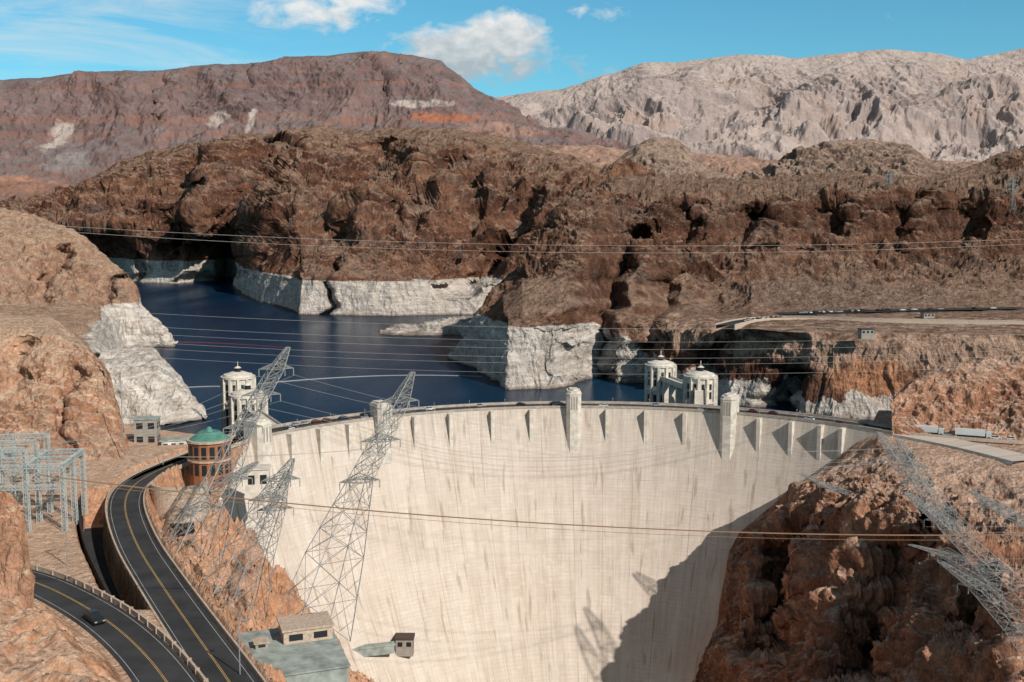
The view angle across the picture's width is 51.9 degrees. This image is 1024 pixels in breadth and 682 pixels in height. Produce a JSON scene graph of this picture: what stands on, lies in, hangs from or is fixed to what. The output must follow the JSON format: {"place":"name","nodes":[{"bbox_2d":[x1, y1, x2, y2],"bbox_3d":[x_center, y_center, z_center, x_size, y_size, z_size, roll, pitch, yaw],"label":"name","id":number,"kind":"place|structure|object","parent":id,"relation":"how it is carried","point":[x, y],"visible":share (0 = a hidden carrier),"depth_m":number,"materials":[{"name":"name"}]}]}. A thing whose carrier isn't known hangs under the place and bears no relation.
{"place":"outdoors","nodes":[
{"label":"outdoors","id":0,"kind":"place"},
{"bbox_2d":[0,314,128,459],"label":"canyon cliff","id":1,"kind":"structure","parent":0,"point":[63,393],"depth_m":420.65,"materials":[{"name":"brown stone"}]},
{"bbox_2d":[0,208,177,352],"bbox_3d":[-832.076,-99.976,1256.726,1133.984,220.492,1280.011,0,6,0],"label":"lakeside cliff","id":2,"kind":"structure","parent":0,"point":[59,269],"depth_m":1144.37,"materials":[{"name":"brown stone"}]},
{"bbox_2d":[83,527,121,600],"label":"service road","id":3,"kind":"structure","parent":0,"point":[94,538],"depth_m":314.31,"materials":[{"name":"grey asphalt"}]},
{"bbox_2d":[32,570,199,681],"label":"road","id":4,"kind":"structure","parent":0,"point":[138,650],"depth_m":223.88,"materials":[{"name":"grey asphalt"}]},
{"bbox_2d":[83,609,105,625],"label":"car","id":5,"kind":"object","parent":4,"relation":"on","point":[94,616],"visible":1,"depth_m":229.48,"materials":[{"name":"black paint"}]},
{"bbox_2d":[94,345,207,425],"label":"lakeside cliff","id":6,"kind":"structure","parent":0,"point":[152,384],"depth_m":713.37,"materials":[{"name":"white mineral-coated rock"}]},
{"bbox_2d":[108,436,258,681],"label":"road","id":7,"kind":"structure","parent":0,"point":[196,634],"depth_m":258.62,"materials":[{"name":"grey asphalt"}]},
{"bbox_2d":[0,424,373,681],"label":"roadside ground","id":8,"kind":"structure","parent":0,"point":[40,641],"depth_m":303.53,"materials":[{"name":"brown stone"}]},
{"bbox_2d":[0,489,34,608],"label":"roadside rock","id":9,"kind":"object","parent":8,"relation":"on","point":[17,576],"visible":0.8,"depth_m":228.45,"materials":[{"name":"brown stone"}]},
{"bbox_2d":[0,433,87,531],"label":"switchyard gantry","id":10,"kind":"object","parent":8,"relation":"on","point":[35,460],"visible":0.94,"depth_m":308.41,"materials":[{"name":"grey metal"}]},
{"bbox_2d":[64,516,72,565],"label":"lamp post","id":11,"kind":"object","parent":8,"relation":"on","point":[65,537],"visible":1,"depth_m":269.38,"materials":[{"name":"metal"}]},
{"bbox_2d":[78,495,110,594],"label":"retaining wall","id":12,"kind":"structure","parent":8,"relation":"on","point":[100,582],"depth_m":282.35,"materials":[{"name":"concrete"}]},
{"bbox_2d":[30,564,208,681],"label":"parapet wall","id":13,"kind":"structure","parent":8,"relation":"on","point":[161,633],"depth_m":235.37,"materials":[{"name":"beige concrete"}]},
{"bbox_2d":[36,565,207,681],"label":"parapet posts","id":14,"kind":"object","parent":13,"relation":"on","point":[165,634],"visible":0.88,"depth_m":231.97,"materials":[{"name":"beige concrete"}]},
{"bbox_2d":[120,374,123,458],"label":"flag pole","id":15,"kind":"object","parent":8,"relation":"on","point":[122,417],"visible":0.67,"depth_m":390.31,"materials":[{"name":"metal"}]},
{"bbox_2d":[132,416,160,442],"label":"concrete building","id":16,"kind":"structure","parent":8,"relation":"on","point":[155,436],"depth_m":423.46,"materials":[{"name":"beige concrete"}]},
{"bbox_2d":[105,432,243,639],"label":"retaining wall","id":17,"kind":"structure","parent":8,"relation":"on","point":[112,537],"depth_m":316.56,"materials":[{"name":"concrete"}]},
{"bbox_2d":[160,436,190,444],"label":"concrete building","id":18,"kind":"structure","parent":8,"relation":"on","point":[176,440],"depth_m":418.75,"materials":[{"name":"beige concrete"}]},
{"bbox_2d":[150,477,208,522],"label":"retaining wall","id":19,"kind":"structure","parent":8,"relation":"on","point":[170,507],"depth_m":347.96,"materials":[{"name":"concrete"}]},
{"bbox_2d":[143,438,266,681],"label":"parapet wall","id":20,"kind":"structure","parent":8,"relation":"on","point":[224,630],"depth_m":253.56,"materials":[{"name":"concrete"}]},
{"bbox_2d":[186,426,232,487],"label":"visitor centre building","id":21,"kind":"structure","parent":8,"relation":"on","point":[199,467],"depth_m":381.69,"materials":[{"name":"concrete"}]},
{"bbox_2d":[161,461,258,558],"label":"transmission tower","id":22,"kind":"structure","parent":8,"relation":"on","point":[244,471],"depth_m":314.54,"materials":[{"name":"metal"}]},
{"bbox_2d":[167,347,293,575],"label":"transmission tower","id":23,"kind":"structure","parent":8,"relation":"on","point":[251,424],"depth_m":303.26,"materials":[{"name":"metal"}]},
{"bbox_2d":[15,375,1023,578],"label":"power line","id":24,"kind":"object","parent":23,"relation":"hanging from","point":[505,449],"visible":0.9,"depth_m":314.95,"materials":[{"name":"metal"}]},
{"bbox_2d":[238,620,246,673],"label":"lamp post","id":25,"kind":"object","parent":8,"relation":"on","point":[239,643],"visible":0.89,"depth_m":209.92,"materials":[{"name":"metal"}]},
{"bbox_2d":[201,458,299,620],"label":"transmission tower","id":26,"kind":"structure","parent":8,"relation":"on","point":[271,480],"depth_m":278.42,"materials":[{"name":"metal"}]},
{"bbox_2d":[218,472,293,620],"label":"transmission tower","id":27,"kind":"structure","parent":8,"relation":"on","point":[284,508],"depth_m":295.57,"materials":[{"name":"metal"}]},
{"bbox_2d":[244,464,270,498],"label":"concrete building","id":28,"kind":"structure","parent":8,"relation":"on","point":[258,473],"depth_m":401.81,"materials":[{"name":"beige concrete"}]},
{"bbox_2d":[237,628,350,681],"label":"rooftop platform","id":29,"kind":"structure","parent":8,"relation":"on","point":[325,660],"depth_m":249.49,"materials":[{"name":"grey concrete"}]},
{"bbox_2d":[252,637,269,649],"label":"roof vent","id":30,"kind":"object","parent":29,"relation":"on","point":[261,643],"visible":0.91,"depth_m":254.66,"materials":[{"name":"concrete"}]},
{"bbox_2d":[277,611,334,644],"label":"concrete building","id":31,"kind":"structure","parent":29,"relation":"on","point":[305,627],"depth_m":259.96,"materials":[{"name":"concrete"}]},
{"bbox_2d":[272,371,418,640],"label":"transmission tower","id":32,"kind":"structure","parent":29,"relation":"on","point":[369,441],"depth_m":287.31,"materials":[{"name":"metal"}]},
{"bbox_2d":[0,51,637,201],"bbox_3d":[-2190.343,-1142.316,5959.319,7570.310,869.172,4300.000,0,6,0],"label":"mesa mountain","id":33,"kind":"structure","parent":0,"point":[73,128],"depth_m":4925.04,"materials":[{"name":"brown stone"}]},
{"bbox_2d":[0,124,655,315],"bbox_3d":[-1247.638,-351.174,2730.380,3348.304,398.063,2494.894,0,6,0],"label":"canyon hill","id":34,"kind":"structure","parent":0,"point":[446,192],"depth_m":1966.30,"materials":[{"name":"brown stone"}]},
{"bbox_2d":[134,277,872,433],"bbox_3d":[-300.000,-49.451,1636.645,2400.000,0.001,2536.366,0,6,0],"label":"lake water","id":35,"kind":"structure","parent":0,"point":[221,301],"depth_m":1038.69,"materials":[{"name":"blue liquid"}]},
{"bbox_2d":[220,361,255,433],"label":"intake tower","id":36,"kind":"structure","parent":35,"relation":"in","point":[233,379],"depth_m":565.30,"materials":[{"name":"concrete"}]},
{"bbox_2d":[193,342,284,347],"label":"log boom","id":37,"kind":"object","parent":35,"relation":"on","point":[230,343],"visible":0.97,"depth_m":1171.83,"materials":[{"name":"plastic"}]},
{"bbox_2d":[228,378,281,432],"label":"intake tower","id":38,"kind":"structure","parent":35,"relation":"in","point":[236,409],"depth_m":504.31,"materials":[{"name":"concrete"}]},
{"bbox_2d":[259,375,481,383],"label":"log boom","id":39,"kind":"object","parent":35,"relation":"in","point":[375,375],"visible":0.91,"depth_m":923.75,"materials":[{"name":"plastic"}]},
{"bbox_2d":[378,316,472,335],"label":"rock island","id":40,"kind":"object","parent":35,"relation":"in","point":[454,325],"visible":0.68,"depth_m":1296.29,"materials":[{"name":"grey stone"}]},
{"bbox_2d":[128,401,1023,681],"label":"dam","id":41,"kind":"structure","parent":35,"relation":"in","point":[478,601],"depth_m":485.06,"materials":[{"name":"concrete"}]},
{"bbox_2d":[243,416,272,485],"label":"elevator tower","id":42,"kind":"structure","parent":41,"relation":"on","point":[261,444],"depth_m":435.90,"materials":[{"name":"concrete"}]},
{"bbox_2d":[351,641,394,656],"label":"walkway platform","id":43,"kind":"structure","parent":41,"relation":"on","point":[374,649],"depth_m":446.23,"materials":[{"name":"grey concrete"}]},
{"bbox_2d":[369,400,392,463],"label":"elevator tower","id":44,"kind":"structure","parent":41,"relation":"on","point":[377,412],"depth_m":480.99,"materials":[{"name":"concrete"}]},
{"bbox_2d":[394,633,414,655],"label":"inspection hut","id":45,"kind":"object","parent":41,"relation":"on","point":[404,644],"visible":1,"depth_m":453.82,"materials":[{"name":"concrete"}]},
{"bbox_2d":[565,387,581,452],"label":"elevator tower","id":46,"kind":"structure","parent":41,"relation":"on","point":[573,410],"depth_m":507.82,"materials":[{"name":"concrete"}]},
{"bbox_2d":[720,392,739,459],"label":"elevator tower","id":47,"kind":"structure","parent":41,"relation":"on","point":[729,406],"depth_m":492.29,"materials":[{"name":"concrete"}]},
{"bbox_2d":[768,410,778,413],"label":"car","id":48,"kind":"object","parent":41,"relation":"on","point":[772,412],"visible":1,"depth_m":495.17,"materials":[{"name":"red paint"}]},
{"bbox_2d":[644,355,682,403],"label":"intake tower","id":49,"kind":"structure","parent":35,"relation":"in","point":[663,383],"depth_m":610.65,"materials":[{"name":"concrete"}]},
{"bbox_2d":[683,361,717,405],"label":"intake tower","id":50,"kind":"structure","parent":35,"relation":"in","point":[700,385],"depth_m":567.01,"materials":[{"name":"concrete"}]},
{"bbox_2d":[0,304,1023,373],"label":"power line","id":51,"kind":"object","parent":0,"point":[505,340],"visible":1,"depth_m":425.74,"materials":[{"name":"metal"}]},
{"bbox_2d":[0,0,1023,97],"label":"sky","id":52,"kind":"structure","parent":0,"point":[499,47],"materials":[{"name":"blue"}]},
{"bbox_2d":[7,222,1018,252],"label":"power line","id":53,"kind":"object","parent":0,"point":[510,244],"visible":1,"depth_m":318.48,"materials":[{"name":"metal"}]},
{"bbox_2d":[39,475,1023,539],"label":"cableway rope","id":54,"kind":"object","parent":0,"point":[523,521],"visible":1,"depth_m":230.50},
{"bbox_2d":[596,137,731,179],"bbox_3d":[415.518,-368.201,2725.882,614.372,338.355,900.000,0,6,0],"label":"butte","id":55,"kind":"object","parent":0,"point":[673,159],"visible":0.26,"depth_m":2708.63,"materials":[{"name":"brown stone"}]},
{"bbox_2d":[447,165,1023,419],"bbox_3d":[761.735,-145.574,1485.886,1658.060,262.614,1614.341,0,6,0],"label":"rocky ridge","id":56,"kind":"structure","parent":0,"point":[662,272],"depth_m":977.09,"materials":[{"name":"brown stone"}]},
{"bbox_2d":[857,328,874,338],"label":"building","id":57,"kind":"structure","parent":56,"relation":"on","point":[865,333],"depth_m":723.27,"materials":[{"name":"concrete"}]},
{"bbox_2d":[715,316,1023,328],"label":"parapet wall","id":58,"kind":"structure","parent":56,"relation":"on","point":[717,326],"depth_m":824.67,"materials":[{"name":"concrete"}]},
{"bbox_2d":[734,317,1023,329],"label":"parapet wall","id":59,"kind":"structure","parent":56,"relation":"on","point":[739,325],"depth_m":812.79,"materials":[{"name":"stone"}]},
{"bbox_2d":[884,172,895,185],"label":"transmission tower","id":60,"kind":"structure","parent":56,"relation":"on","point":[889,179],"depth_m":1166.79,"materials":[{"name":"metal"}]},
{"bbox_2d":[772,307,1023,314],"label":"parking lot","id":61,"kind":"structure","parent":56,"relation":"on","point":[925,309],"depth_m":903.00,"materials":[{"name":"grey asphalt"}]},
{"bbox_2d":[920,312,934,318],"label":"building","id":62,"kind":"structure","parent":56,"relation":"on","point":[924,315],"depth_m":852.55,"materials":[{"name":"concrete"}]},
{"bbox_2d":[1006,177,1017,209],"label":"transmission tower","id":63,"kind":"structure","parent":56,"relation":"on","point":[1012,184],"depth_m":1167.38,"materials":[{"name":"metal"}]},
{"bbox_2d":[532,144,979,175],"bbox_3d":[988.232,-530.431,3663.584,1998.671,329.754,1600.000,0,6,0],"label":"pale hill","id":64,"kind":"structure","parent":0,"point":[598,155],"depth_m":3587.98,"materials":[{"name":"brown stone"}]},
{"bbox_2d":[496,48,1023,161],"bbox_3d":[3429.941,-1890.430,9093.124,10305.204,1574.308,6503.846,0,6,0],"label":"mountain range","id":65,"kind":"structure","parent":0,"point":[933,106],"depth_m":8454.46,"materials":[{"name":"grey stone"}]},
{"bbox_2d":[718,139,965,179],"bbox_3d":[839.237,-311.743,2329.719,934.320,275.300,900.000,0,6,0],"label":"butte","id":66,"kind":"object","parent":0,"point":[870,157],"visible":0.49,"depth_m":2216.92,"materials":[{"name":"brown stone"}]},
{"bbox_2d":[718,319,996,325],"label":"road","id":67,"kind":"structure","parent":0,"point":[731,323],"depth_m":808.02,"materials":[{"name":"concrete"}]},
{"bbox_2d":[692,410,1023,681],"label":"rock outcrop","id":68,"kind":"object","parent":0,"point":[821,608],"visible":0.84,"depth_m":374.57,"materials":[{"name":"brown stone"}]},
{"bbox_2d":[798,473,852,495],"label":"transmission tower","id":69,"kind":"structure","parent":68,"relation":"on","point":[820,484],"depth_m":413.05,"materials":[{"name":"metal"}]},
{"bbox_2d":[876,432,958,527],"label":"transmission tower","id":70,"kind":"structure","parent":68,"relation":"on","point":[905,481],"depth_m":362.20,"materials":[{"name":"metal"}]},
{"bbox_2d":[895,438,978,539],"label":"transmission tower","id":71,"kind":"structure","parent":68,"relation":"on","point":[915,468],"depth_m":349.78,"materials":[{"name":"metal"}]},
{"bbox_2d":[909,544,1003,591],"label":"transmission tower","id":72,"kind":"structure","parent":68,"relation":"on","point":[939,552],"depth_m":302.40,"materials":[{"name":"metal"}]},
{"bbox_2d":[903,492,1023,614],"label":"transmission tower","id":73,"kind":"structure","parent":68,"relation":"on","point":[935,519],"depth_m":283.66,"materials":[{"name":"metal"}]},
{"bbox_2d":[937,560,1023,659],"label":"transmission tower","id":74,"kind":"structure","parent":68,"relation":"on","point":[964,583],"depth_m":255.26,"materials":[{"name":"metal"}]},
{"bbox_2d":[969,490,1023,532],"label":"transmission tower","id":75,"kind":"structure","parent":68,"relation":"on","point":[1001,507],"depth_m":315.25,"materials":[{"name":"metal"}]},
{"bbox_2d":[891,354,1023,445],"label":"canyon cliff","id":76,"kind":"structure","parent":0,"point":[986,394],"depth_m":458.69,"materials":[{"name":"brown stone"}]},
{"bbox_2d":[869,423,891,427],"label":"parapet wall","id":77,"kind":"structure","parent":76,"relation":"on","point":[880,425],"depth_m":465.24,"materials":[{"name":"concrete"}]},
{"bbox_2d":[858,425,1023,443],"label":"parapet wall","id":78,"kind":"structure","parent":76,"relation":"on","point":[981,439],"depth_m":437.15,"materials":[{"name":"concrete"}]},
{"bbox_2d":[929,148,1023,177],"bbox_3d":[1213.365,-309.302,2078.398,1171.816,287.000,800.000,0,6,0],"label":"brown hill","id":79,"kind":"structure","parent":0,"point":[1007,160],"depth_m":1935.90,"materials":[{"name":"brown stone"}]},
{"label":"road","id":80,"kind":"structure","parent":0,"visible":0},
{"bbox_2d":[915,425,943,434],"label":"truck","id":81,"kind":"object","parent":80,"relation":"on","point":[930,428],"visible":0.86,"depth_m":446.91,"materials":[{"name":"white paint"}]},
{"bbox_2d":[955,427,991,438],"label":"truck","id":82,"kind":"object","parent":80,"relation":"on","point":[980,433],"visible":0.94,"depth_m":440.53,"materials":[{"name":"white paint"}]},
{"bbox_2d":[991,435,1001,438],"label":"car","id":83,"kind":"object","parent":80,"relation":"on","point":[994,437],"visible":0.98,"depth_m":437.69,"materials":[{"name":"white paint"}]}
]}

